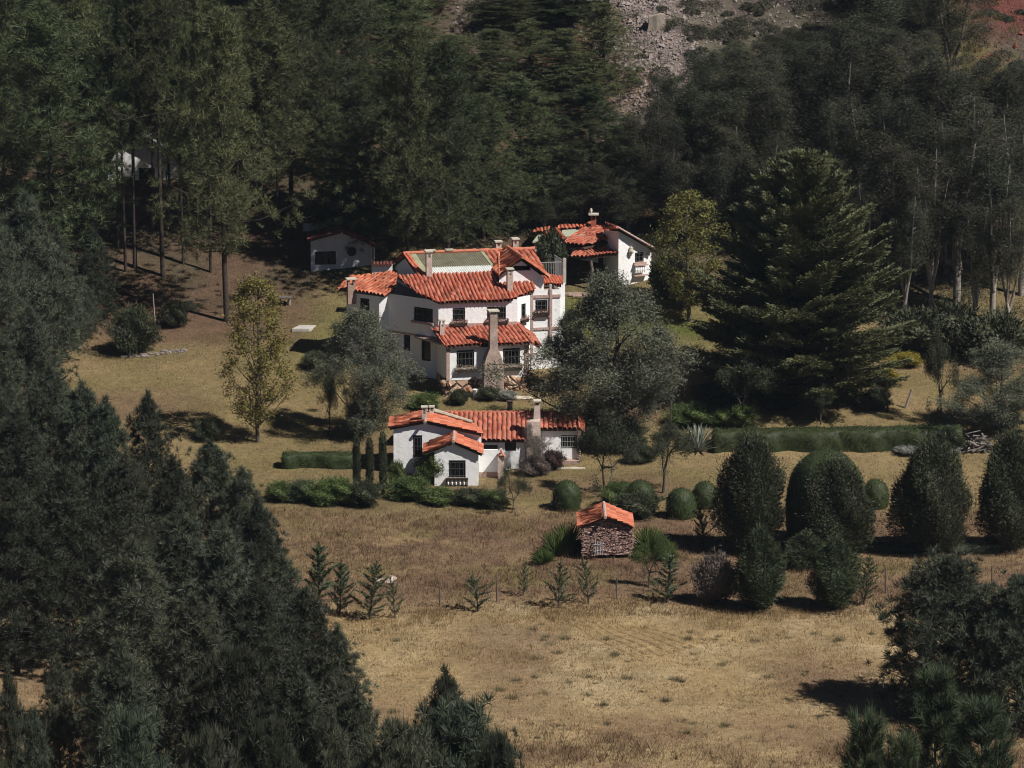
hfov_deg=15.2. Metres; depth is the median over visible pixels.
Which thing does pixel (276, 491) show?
garden bush
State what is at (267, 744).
pine tree
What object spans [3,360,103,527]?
pine tree
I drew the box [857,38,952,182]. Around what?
eucalyptus tree
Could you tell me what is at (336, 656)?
pine tree
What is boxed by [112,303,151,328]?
leafy sapling
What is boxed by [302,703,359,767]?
pine tree
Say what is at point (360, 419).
silver tree
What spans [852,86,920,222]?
eucalyptus tree
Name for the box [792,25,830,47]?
eucalyptus tree
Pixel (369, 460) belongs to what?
column cypress
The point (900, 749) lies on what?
pine tree
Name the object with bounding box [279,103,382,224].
pine tree
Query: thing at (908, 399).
leaning post
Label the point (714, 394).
garden bush
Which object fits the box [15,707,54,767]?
pine tree
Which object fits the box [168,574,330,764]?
pine tree
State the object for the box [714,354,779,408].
tree
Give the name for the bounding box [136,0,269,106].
pine tree
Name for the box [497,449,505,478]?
gate pillar
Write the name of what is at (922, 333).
hill bush
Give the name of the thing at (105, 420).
pine tree
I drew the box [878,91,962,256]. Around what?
eucalyptus tree
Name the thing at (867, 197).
eucalyptus tree
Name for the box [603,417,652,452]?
garden bush
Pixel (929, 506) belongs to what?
evergreen shrub
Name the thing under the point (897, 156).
eucalyptus tree
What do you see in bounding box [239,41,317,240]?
pine tree
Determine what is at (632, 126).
eucalyptus tree
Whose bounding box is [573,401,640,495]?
tree
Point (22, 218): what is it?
pine tree
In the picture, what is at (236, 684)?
pine tree
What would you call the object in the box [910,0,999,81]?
eucalyptus tree
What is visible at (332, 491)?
garden bush
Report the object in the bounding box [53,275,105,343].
pine tree
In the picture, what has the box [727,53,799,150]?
eucalyptus tree
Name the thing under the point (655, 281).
hill bush
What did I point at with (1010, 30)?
hill grass
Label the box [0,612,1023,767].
field grass
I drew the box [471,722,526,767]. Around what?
pine tree
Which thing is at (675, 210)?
poplar tree
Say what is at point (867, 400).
garden bush
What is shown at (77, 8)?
pine tree
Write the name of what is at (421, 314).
window
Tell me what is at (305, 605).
pine tree
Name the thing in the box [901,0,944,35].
eucalyptus tree
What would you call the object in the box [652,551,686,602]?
young cypress
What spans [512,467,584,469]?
stone curb
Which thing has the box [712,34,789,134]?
eucalyptus tree
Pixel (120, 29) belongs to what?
pine tree
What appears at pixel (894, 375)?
garden bush
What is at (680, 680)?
bunch grass
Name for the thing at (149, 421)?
pine tree
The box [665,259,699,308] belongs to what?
hill bush
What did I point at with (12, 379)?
pine tree
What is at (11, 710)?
pine tree
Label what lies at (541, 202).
eucalyptus tree
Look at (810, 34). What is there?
eucalyptus tree
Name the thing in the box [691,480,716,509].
topiary dome
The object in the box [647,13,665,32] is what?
pale boulder
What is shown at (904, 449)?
grey bush
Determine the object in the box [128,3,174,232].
pine tree
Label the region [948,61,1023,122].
eucalyptus tree
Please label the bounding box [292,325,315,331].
concrete slab
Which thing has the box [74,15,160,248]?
pine tree
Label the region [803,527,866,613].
juniper
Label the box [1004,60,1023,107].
eucalyptus tree
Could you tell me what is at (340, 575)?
young pine
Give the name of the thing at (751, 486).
evergreen shrub
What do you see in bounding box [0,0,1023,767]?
ground
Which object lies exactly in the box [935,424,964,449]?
juniper
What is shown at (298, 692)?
pine tree
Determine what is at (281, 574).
pine tree
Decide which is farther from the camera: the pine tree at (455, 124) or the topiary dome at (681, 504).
the pine tree at (455, 124)
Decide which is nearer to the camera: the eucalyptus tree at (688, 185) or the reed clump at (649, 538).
the reed clump at (649, 538)
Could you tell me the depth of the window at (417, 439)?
213.57 m
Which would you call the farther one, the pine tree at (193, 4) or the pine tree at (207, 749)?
the pine tree at (193, 4)
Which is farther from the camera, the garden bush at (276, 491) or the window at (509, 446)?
the window at (509, 446)
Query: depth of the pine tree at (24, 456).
187.48 m
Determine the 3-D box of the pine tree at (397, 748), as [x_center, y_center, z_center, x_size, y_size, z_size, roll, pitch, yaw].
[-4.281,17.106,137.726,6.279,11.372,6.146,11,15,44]
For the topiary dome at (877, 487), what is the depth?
206.89 m
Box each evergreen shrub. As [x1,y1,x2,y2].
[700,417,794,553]
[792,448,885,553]
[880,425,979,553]
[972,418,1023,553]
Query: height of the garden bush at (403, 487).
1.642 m
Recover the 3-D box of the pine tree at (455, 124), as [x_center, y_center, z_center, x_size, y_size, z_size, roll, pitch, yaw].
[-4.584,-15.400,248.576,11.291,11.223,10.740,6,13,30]
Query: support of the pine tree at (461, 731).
on the ground at (262, 252)
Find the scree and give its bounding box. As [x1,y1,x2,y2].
[437,0,833,167]
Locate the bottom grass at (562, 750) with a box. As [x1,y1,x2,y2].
[0,717,1023,767]
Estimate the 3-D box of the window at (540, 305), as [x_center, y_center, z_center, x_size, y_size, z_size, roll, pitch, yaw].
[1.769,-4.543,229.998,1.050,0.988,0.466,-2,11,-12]
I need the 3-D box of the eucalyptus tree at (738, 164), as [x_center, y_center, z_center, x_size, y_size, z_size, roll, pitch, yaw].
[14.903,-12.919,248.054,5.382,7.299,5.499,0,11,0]
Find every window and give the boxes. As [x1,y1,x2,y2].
[139,168,154,178]
[315,251,335,264]
[347,247,355,255]
[360,298,368,312]
[404,335,409,350]
[411,307,433,325]
[413,435,421,456]
[449,460,466,480]
[451,308,467,325]
[455,350,476,372]
[484,445,497,448]
[485,306,508,325]
[503,348,522,370]
[505,442,515,450]
[520,303,529,322]
[534,300,549,316]
[561,435,576,447]
[633,252,646,264]
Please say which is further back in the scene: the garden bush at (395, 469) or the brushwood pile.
the brushwood pile
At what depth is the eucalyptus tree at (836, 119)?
246.78 m
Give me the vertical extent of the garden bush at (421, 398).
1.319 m
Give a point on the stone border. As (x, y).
(145, 355)
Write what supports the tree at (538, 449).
on the ground at (262, 252)
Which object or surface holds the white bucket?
on the ground at (262, 252)
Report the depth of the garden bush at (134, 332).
232.47 m
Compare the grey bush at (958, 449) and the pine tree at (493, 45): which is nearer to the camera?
the grey bush at (958, 449)
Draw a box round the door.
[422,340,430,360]
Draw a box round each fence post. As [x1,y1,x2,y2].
[496,574,497,601]
[885,567,886,592]
[991,566,992,590]
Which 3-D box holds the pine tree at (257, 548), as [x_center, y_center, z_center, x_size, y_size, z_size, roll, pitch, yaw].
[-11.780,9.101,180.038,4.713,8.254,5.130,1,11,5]
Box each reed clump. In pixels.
[528,548,555,563]
[536,528,574,555]
[549,519,581,549]
[632,525,664,551]
[652,541,679,558]
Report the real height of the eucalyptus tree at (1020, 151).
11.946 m
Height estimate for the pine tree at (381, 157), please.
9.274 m
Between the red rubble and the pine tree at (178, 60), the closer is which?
the pine tree at (178, 60)
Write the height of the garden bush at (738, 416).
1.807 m
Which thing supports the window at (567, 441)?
in the cottage
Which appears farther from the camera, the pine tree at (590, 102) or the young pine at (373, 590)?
the pine tree at (590, 102)
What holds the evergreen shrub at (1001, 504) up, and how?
on the ground at (262, 252)
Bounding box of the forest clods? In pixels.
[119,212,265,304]
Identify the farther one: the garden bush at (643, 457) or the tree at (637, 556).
the garden bush at (643, 457)
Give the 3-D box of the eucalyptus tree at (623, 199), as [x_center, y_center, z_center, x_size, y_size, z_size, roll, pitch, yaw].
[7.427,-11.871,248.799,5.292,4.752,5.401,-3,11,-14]
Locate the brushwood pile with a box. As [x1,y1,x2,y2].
[961,430,993,452]
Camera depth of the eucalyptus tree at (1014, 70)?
257.19 m
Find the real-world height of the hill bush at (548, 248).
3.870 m
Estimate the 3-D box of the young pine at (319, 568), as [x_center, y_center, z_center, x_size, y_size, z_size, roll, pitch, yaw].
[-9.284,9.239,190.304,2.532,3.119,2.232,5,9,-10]
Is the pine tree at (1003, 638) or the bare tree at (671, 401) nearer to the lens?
the pine tree at (1003, 638)
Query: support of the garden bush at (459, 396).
on the ground at (262, 252)
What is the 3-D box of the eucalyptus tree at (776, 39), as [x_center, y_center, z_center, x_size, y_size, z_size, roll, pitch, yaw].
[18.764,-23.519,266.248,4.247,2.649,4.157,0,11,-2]
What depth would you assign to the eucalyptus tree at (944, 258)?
243.41 m
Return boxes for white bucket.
[473,389,477,397]
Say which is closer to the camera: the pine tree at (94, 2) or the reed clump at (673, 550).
the reed clump at (673, 550)
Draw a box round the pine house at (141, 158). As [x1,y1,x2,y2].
[94,131,179,187]
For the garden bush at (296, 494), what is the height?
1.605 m
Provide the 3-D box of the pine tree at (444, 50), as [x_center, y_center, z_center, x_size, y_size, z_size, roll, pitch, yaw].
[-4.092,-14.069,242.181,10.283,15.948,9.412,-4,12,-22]
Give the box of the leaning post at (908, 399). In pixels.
[904,389,912,408]
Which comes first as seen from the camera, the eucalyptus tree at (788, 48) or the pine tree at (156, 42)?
the pine tree at (156, 42)
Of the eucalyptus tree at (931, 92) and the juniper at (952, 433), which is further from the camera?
the eucalyptus tree at (931, 92)
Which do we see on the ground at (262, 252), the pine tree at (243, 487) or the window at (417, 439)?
the pine tree at (243, 487)
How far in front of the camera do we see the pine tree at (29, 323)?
213.06 m
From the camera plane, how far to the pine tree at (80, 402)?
192.43 m
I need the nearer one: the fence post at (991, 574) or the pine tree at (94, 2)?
the fence post at (991, 574)
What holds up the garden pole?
on the ground at (262, 252)
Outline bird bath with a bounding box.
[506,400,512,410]
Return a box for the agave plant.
[679,422,718,451]
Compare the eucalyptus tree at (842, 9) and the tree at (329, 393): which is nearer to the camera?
the tree at (329, 393)
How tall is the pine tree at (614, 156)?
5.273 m
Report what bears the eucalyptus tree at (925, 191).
on the ground at (262, 252)
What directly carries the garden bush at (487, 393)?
on the ground at (262, 252)
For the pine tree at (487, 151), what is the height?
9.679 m
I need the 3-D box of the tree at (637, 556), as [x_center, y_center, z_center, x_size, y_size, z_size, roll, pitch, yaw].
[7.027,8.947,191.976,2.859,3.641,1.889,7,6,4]
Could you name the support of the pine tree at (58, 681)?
on the ground at (262, 252)
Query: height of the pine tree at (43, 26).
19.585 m
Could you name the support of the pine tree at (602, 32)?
on the ground at (262, 252)
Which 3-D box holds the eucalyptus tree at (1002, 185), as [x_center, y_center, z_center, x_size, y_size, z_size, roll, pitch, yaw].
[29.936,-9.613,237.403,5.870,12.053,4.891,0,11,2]
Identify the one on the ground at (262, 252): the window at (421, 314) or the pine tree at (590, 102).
the pine tree at (590, 102)
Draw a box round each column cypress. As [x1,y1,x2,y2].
[351,432,361,483]
[364,436,374,483]
[377,428,387,494]
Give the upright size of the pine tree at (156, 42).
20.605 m
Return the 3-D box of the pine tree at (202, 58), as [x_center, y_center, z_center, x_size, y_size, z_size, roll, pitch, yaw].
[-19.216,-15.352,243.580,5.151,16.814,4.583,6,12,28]
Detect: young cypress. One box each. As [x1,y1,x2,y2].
[517,560,533,595]
[543,560,576,607]
[573,556,599,603]
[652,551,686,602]
[692,505,714,547]
[855,553,879,604]
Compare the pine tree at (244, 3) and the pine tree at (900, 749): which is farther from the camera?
the pine tree at (244, 3)
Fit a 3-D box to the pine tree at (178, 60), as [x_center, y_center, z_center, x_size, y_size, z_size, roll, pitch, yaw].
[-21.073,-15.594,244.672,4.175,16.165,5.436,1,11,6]
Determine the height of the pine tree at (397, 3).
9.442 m
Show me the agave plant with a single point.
(700, 443)
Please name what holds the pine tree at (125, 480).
on the ground at (262, 252)
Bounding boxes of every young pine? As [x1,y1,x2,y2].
[302,541,339,600]
[327,558,356,612]
[348,560,394,619]
[383,576,403,617]
[464,574,496,611]
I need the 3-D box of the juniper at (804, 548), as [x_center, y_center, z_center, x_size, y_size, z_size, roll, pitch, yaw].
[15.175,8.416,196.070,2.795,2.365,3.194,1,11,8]
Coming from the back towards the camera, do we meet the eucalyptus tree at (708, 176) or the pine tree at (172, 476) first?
the eucalyptus tree at (708, 176)
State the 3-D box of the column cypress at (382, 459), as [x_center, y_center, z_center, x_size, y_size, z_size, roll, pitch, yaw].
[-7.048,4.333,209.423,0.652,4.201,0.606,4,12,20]
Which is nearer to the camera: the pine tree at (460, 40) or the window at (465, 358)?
the window at (465, 358)
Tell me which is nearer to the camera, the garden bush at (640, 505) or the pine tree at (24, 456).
the pine tree at (24, 456)
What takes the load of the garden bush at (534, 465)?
on the ground at (262, 252)
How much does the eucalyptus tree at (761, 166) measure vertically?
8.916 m
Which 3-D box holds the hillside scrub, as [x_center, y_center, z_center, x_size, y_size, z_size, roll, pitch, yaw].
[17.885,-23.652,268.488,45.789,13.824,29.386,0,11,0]
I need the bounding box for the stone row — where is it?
[493,396,533,399]
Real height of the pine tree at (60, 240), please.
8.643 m
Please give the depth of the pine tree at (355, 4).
255.54 m
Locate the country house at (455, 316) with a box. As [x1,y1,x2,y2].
[337,237,565,396]
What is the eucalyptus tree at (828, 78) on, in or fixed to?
on the ground at (262, 252)
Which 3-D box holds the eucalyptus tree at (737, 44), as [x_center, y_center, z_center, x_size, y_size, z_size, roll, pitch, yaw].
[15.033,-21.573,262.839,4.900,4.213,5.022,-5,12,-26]
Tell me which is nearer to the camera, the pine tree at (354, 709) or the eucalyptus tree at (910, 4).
the pine tree at (354, 709)
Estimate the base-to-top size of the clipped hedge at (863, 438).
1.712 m
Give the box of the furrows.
[565,619,707,660]
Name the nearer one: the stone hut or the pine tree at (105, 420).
the pine tree at (105, 420)
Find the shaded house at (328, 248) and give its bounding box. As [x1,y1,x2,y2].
[295,215,379,273]
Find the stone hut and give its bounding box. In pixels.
[576,501,634,555]
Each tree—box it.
[0,0,84,249]
[0,0,155,294]
[0,188,88,370]
[0,222,51,392]
[0,326,48,481]
[0,407,91,605]
[0,474,81,679]
[0,660,31,767]
[2,0,97,139]
[2,304,81,454]
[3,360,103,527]
[5,461,127,669]
[6,0,130,240]
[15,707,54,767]
[18,0,142,109]
[28,652,91,767]
[31,226,91,362]
[32,376,120,571]
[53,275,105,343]
[56,392,161,604]
[59,532,199,736]
[60,636,173,767]
[67,451,187,651]
[70,7,134,223]
[72,226,123,322]
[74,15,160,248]
[76,0,185,268]
[81,0,156,271]
[85,694,186,767]
[90,0,231,93]
[96,0,218,276]
[104,389,191,536]
[113,502,247,697]
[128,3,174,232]
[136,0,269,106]
[138,518,287,713]
[139,452,207,619]
[141,0,189,221]
[141,4,315,321]
[142,589,229,767]
[147,0,255,240]
[147,15,215,264]
[164,10,242,272]
[164,638,317,767]
[165,434,248,580]
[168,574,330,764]
[171,0,342,232]
[174,718,244,767]
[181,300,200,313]
[196,0,310,103]
[198,22,285,247]
[202,464,289,581]
[214,268,301,442]
[226,495,292,642]
[230,552,318,678]
[231,0,375,124]
[232,701,307,767]
[235,663,344,767]
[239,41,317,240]
[240,0,367,205]
[266,584,373,743]
[276,80,413,252]
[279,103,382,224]
[281,0,425,136]
[282,0,405,172]
[297,302,427,440]
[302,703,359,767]
[303,624,385,765]
[304,100,477,238]
[311,682,380,767]
[314,352,338,439]
[332,22,483,251]
[338,0,453,85]
[342,65,518,232]
[345,707,448,767]
[351,11,488,111]
[364,36,519,248]
[374,0,461,7]
[409,661,477,749]
[410,685,523,767]
[417,33,528,86]
[420,92,564,239]
[442,0,565,26]
[456,28,571,103]
[458,71,603,209]
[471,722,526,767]
[474,266,709,440]
[480,28,651,104]
[485,18,578,88]
[487,114,618,207]
[489,462,532,512]
[503,164,588,227]
[510,0,641,23]
[519,422,549,475]
[525,83,655,200]
[537,1,663,95]
[540,306,606,389]
[546,149,615,220]
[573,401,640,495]
[578,125,652,203]
[591,162,659,232]
[609,87,684,202]
[627,531,678,591]
[629,71,690,133]
[638,117,694,238]
[639,564,649,593]
[640,188,738,321]
[642,72,720,176]
[645,420,698,492]
[650,156,717,237]
[666,330,689,422]
[669,48,733,148]
[677,87,765,161]
[677,147,920,401]
[684,145,741,246]
[690,92,758,221]
[703,128,761,236]
[707,39,758,87]
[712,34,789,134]
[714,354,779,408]
[725,126,793,216]
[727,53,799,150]
[728,74,817,160]
[757,26,806,57]
[763,36,842,148]
[764,38,809,91]
[785,44,842,151]
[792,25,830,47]
[792,31,883,153]
[794,28,843,68]
[795,0,886,33]
[795,20,850,86]
[805,99,862,205]
[805,369,840,424]
[816,0,916,125]
[819,83,901,232]
[832,29,891,157]
[832,700,890,767]
[845,157,899,275]
[849,129,931,289]
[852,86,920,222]
[856,0,931,41]
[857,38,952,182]
[861,18,915,129]
[862,544,1015,721]
[869,375,904,412]
[874,724,925,767]
[877,196,936,310]
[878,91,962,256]
[881,24,948,88]
[889,57,955,181]
[891,145,967,317]
[892,657,971,767]
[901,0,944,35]
[907,52,1004,166]
[907,113,1005,301]
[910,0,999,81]
[920,122,967,272]
[921,309,960,425]
[931,338,1023,431]
[935,96,1003,226]
[936,690,1022,767]
[939,55,985,118]
[941,89,1018,256]
[945,200,1005,314]
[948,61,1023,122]
[948,139,1023,314]
[957,568,1023,733]
[975,192,1023,317]
[976,100,1023,231]
[978,111,1023,295]
[979,61,1023,154]
[983,64,1023,119]
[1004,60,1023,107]
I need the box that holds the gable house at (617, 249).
[532,208,654,289]
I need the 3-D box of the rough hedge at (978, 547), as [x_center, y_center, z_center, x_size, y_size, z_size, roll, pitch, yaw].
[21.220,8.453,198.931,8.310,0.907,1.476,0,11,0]
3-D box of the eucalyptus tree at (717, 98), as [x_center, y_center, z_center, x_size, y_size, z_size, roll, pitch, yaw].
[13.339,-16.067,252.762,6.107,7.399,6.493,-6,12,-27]
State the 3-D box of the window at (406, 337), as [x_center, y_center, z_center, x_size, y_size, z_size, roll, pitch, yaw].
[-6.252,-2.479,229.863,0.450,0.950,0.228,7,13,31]
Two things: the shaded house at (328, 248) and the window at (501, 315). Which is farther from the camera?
the shaded house at (328, 248)
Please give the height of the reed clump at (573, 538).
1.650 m
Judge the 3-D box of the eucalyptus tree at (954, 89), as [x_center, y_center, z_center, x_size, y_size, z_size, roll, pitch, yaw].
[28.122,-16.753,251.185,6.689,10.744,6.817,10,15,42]
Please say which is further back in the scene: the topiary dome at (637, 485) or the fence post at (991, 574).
the topiary dome at (637, 485)
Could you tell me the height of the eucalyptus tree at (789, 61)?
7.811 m
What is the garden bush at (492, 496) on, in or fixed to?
on the ground at (262, 252)
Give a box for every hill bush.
[535,224,569,274]
[559,241,571,274]
[646,248,683,299]
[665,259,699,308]
[879,299,946,354]
[927,296,990,355]
[957,306,1023,360]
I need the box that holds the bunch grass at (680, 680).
[374,622,888,752]
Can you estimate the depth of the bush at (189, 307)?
237.99 m
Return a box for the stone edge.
[565,292,600,296]
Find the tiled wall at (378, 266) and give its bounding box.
[372,261,391,273]
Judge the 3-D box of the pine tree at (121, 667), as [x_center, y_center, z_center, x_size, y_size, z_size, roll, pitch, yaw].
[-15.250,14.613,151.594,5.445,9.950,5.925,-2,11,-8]
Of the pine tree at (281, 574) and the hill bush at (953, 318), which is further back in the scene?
the hill bush at (953, 318)
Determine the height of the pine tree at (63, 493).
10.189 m
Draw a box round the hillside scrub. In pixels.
[459,0,1023,166]
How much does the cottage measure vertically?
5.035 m
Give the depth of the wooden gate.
196.96 m
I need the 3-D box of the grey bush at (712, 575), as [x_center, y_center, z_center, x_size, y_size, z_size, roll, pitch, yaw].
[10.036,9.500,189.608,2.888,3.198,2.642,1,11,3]
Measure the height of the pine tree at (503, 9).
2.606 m
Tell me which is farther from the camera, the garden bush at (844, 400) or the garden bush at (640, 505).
the garden bush at (844, 400)
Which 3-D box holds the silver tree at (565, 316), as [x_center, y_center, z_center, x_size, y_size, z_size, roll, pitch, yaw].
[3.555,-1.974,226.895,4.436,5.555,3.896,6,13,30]
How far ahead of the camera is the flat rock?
193.76 m
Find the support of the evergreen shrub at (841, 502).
on the ground at (262, 252)
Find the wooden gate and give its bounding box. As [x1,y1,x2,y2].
[593,538,604,554]
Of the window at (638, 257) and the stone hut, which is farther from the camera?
the window at (638, 257)
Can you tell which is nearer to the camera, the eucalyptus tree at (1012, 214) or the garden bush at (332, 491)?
the garden bush at (332, 491)
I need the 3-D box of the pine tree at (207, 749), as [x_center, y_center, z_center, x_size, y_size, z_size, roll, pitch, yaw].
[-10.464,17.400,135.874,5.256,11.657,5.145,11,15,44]
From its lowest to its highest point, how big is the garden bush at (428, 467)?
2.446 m
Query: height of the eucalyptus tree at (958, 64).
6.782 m
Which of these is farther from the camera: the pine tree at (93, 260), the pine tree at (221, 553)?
the pine tree at (93, 260)
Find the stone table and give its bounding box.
[279,296,291,304]
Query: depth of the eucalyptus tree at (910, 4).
266.15 m
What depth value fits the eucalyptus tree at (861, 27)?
258.34 m
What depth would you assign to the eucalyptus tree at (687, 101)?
253.36 m
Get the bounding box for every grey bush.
[688,545,735,605]
[892,444,921,454]
[947,447,962,454]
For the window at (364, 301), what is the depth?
230.76 m
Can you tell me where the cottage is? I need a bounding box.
[388,399,584,485]
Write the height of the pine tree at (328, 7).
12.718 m
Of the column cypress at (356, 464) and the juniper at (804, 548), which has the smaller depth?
the juniper at (804, 548)
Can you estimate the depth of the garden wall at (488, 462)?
213.06 m
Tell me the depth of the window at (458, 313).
227.85 m
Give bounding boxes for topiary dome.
[551,478,584,511]
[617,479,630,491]
[623,478,658,513]
[663,486,697,519]
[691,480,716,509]
[783,446,867,553]
[864,478,890,509]
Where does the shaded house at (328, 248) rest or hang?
on the ground at (262, 252)
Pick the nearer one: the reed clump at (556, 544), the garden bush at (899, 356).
the reed clump at (556, 544)
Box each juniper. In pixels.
[723,515,794,615]
[784,528,825,569]
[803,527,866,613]
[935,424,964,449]
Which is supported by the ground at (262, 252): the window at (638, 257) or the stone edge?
the stone edge
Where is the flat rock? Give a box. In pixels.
[376,575,396,582]
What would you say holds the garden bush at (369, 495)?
on the ground at (262, 252)
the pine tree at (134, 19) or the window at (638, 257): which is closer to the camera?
the window at (638, 257)
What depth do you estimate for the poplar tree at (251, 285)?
217.76 m
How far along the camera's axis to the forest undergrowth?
246.75 m
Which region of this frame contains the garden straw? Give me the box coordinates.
[65,326,1021,508]
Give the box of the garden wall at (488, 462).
[479,449,497,476]
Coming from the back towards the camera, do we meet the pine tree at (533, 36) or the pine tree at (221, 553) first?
the pine tree at (533, 36)
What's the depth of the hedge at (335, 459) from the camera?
214.79 m
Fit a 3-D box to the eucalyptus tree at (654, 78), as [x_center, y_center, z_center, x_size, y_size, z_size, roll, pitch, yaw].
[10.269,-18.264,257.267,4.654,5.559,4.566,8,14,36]
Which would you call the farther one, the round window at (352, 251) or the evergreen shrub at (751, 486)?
the round window at (352, 251)
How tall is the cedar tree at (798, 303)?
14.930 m
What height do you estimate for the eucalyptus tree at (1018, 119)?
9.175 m
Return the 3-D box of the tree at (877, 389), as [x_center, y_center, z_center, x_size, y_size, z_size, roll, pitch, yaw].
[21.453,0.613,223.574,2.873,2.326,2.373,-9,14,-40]
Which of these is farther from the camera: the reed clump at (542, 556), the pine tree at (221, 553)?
the reed clump at (542, 556)
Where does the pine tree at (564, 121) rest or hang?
on the ground at (262, 252)
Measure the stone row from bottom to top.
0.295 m
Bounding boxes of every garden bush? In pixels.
[99,302,165,356]
[161,296,189,327]
[193,412,228,440]
[264,478,292,501]
[284,475,316,503]
[297,350,333,369]
[299,471,361,506]
[345,477,389,506]
[375,473,433,500]
[387,459,406,486]
[406,390,442,409]
[413,444,444,483]
[416,484,461,507]
[445,387,472,404]
[449,486,491,505]
[475,385,501,400]
[478,486,510,507]
[496,388,519,400]
[517,452,552,475]
[543,448,570,469]
[583,424,609,452]
[598,477,627,503]
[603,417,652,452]
[610,488,666,518]
[623,441,658,463]
[657,400,717,428]
[689,376,740,405]
[708,406,731,426]
[723,401,762,427]
[829,388,866,405]
[854,386,896,411]
[881,368,901,378]
[886,350,922,367]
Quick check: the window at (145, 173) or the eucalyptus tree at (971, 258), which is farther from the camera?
the window at (145, 173)
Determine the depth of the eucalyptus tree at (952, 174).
239.46 m
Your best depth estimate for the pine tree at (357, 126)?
245.12 m
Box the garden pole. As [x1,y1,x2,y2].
[153,294,156,341]
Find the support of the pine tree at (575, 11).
on the ground at (262, 252)
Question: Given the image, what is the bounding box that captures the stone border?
[120,348,186,357]
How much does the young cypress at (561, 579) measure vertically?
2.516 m
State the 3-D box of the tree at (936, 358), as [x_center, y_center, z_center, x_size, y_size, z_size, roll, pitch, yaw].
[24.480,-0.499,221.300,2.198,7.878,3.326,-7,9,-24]
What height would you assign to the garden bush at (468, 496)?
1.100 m
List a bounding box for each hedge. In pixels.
[278,448,362,469]
[710,423,963,453]
[858,539,1001,554]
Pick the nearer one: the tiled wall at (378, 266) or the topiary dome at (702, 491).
the topiary dome at (702, 491)
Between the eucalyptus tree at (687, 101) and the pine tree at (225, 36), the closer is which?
the pine tree at (225, 36)
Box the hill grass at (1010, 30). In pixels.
[873,0,1023,105]
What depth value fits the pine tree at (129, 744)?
138.65 m
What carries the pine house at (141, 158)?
on the ground at (262, 252)
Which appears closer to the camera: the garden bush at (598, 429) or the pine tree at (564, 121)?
the garden bush at (598, 429)
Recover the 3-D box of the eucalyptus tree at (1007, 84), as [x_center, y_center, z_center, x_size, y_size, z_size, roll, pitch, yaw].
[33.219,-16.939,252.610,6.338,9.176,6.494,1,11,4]
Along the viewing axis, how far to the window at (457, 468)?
211.39 m
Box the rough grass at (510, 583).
[0,505,1023,617]
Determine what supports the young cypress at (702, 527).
on the ground at (262, 252)
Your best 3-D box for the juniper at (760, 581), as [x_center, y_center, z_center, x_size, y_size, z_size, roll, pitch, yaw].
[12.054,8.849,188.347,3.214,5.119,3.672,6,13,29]
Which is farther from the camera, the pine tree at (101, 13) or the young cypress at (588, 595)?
the pine tree at (101, 13)
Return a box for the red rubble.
[971,0,1023,61]
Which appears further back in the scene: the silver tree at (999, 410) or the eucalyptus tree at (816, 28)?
the eucalyptus tree at (816, 28)
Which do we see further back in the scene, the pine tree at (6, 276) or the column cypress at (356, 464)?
the pine tree at (6, 276)
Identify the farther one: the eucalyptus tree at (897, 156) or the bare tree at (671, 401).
the eucalyptus tree at (897, 156)
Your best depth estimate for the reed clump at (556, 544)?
198.02 m
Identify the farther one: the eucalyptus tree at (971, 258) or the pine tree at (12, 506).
the eucalyptus tree at (971, 258)
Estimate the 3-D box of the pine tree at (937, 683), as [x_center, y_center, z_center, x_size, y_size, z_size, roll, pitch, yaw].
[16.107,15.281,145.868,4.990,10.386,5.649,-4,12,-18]
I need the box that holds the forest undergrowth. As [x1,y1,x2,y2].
[0,106,1023,329]
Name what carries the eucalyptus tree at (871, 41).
on the ground at (262, 252)
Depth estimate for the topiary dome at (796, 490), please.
197.94 m
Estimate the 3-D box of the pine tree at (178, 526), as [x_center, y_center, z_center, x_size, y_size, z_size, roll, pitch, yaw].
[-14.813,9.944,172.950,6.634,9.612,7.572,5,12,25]
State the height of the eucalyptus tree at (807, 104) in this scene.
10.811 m
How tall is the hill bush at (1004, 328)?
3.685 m
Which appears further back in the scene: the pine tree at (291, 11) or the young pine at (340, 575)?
the pine tree at (291, 11)
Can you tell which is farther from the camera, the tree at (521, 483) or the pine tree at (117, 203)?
the pine tree at (117, 203)
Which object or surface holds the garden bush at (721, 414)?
on the ground at (262, 252)
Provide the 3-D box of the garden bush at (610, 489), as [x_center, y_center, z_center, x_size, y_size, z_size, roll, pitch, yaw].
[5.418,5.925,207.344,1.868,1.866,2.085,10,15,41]
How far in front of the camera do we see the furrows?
183.76 m
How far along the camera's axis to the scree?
269.00 m
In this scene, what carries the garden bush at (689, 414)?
on the ground at (262, 252)
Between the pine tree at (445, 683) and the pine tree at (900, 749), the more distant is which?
the pine tree at (445, 683)
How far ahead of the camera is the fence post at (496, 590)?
189.92 m
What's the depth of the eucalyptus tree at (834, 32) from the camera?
260.48 m
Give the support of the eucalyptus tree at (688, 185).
on the ground at (262, 252)
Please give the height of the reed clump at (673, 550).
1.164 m
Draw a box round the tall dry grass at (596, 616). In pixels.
[0,589,997,632]
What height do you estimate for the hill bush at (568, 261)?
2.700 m
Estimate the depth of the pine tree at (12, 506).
176.35 m
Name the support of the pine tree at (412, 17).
on the ground at (262, 252)
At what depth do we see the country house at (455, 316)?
229.33 m

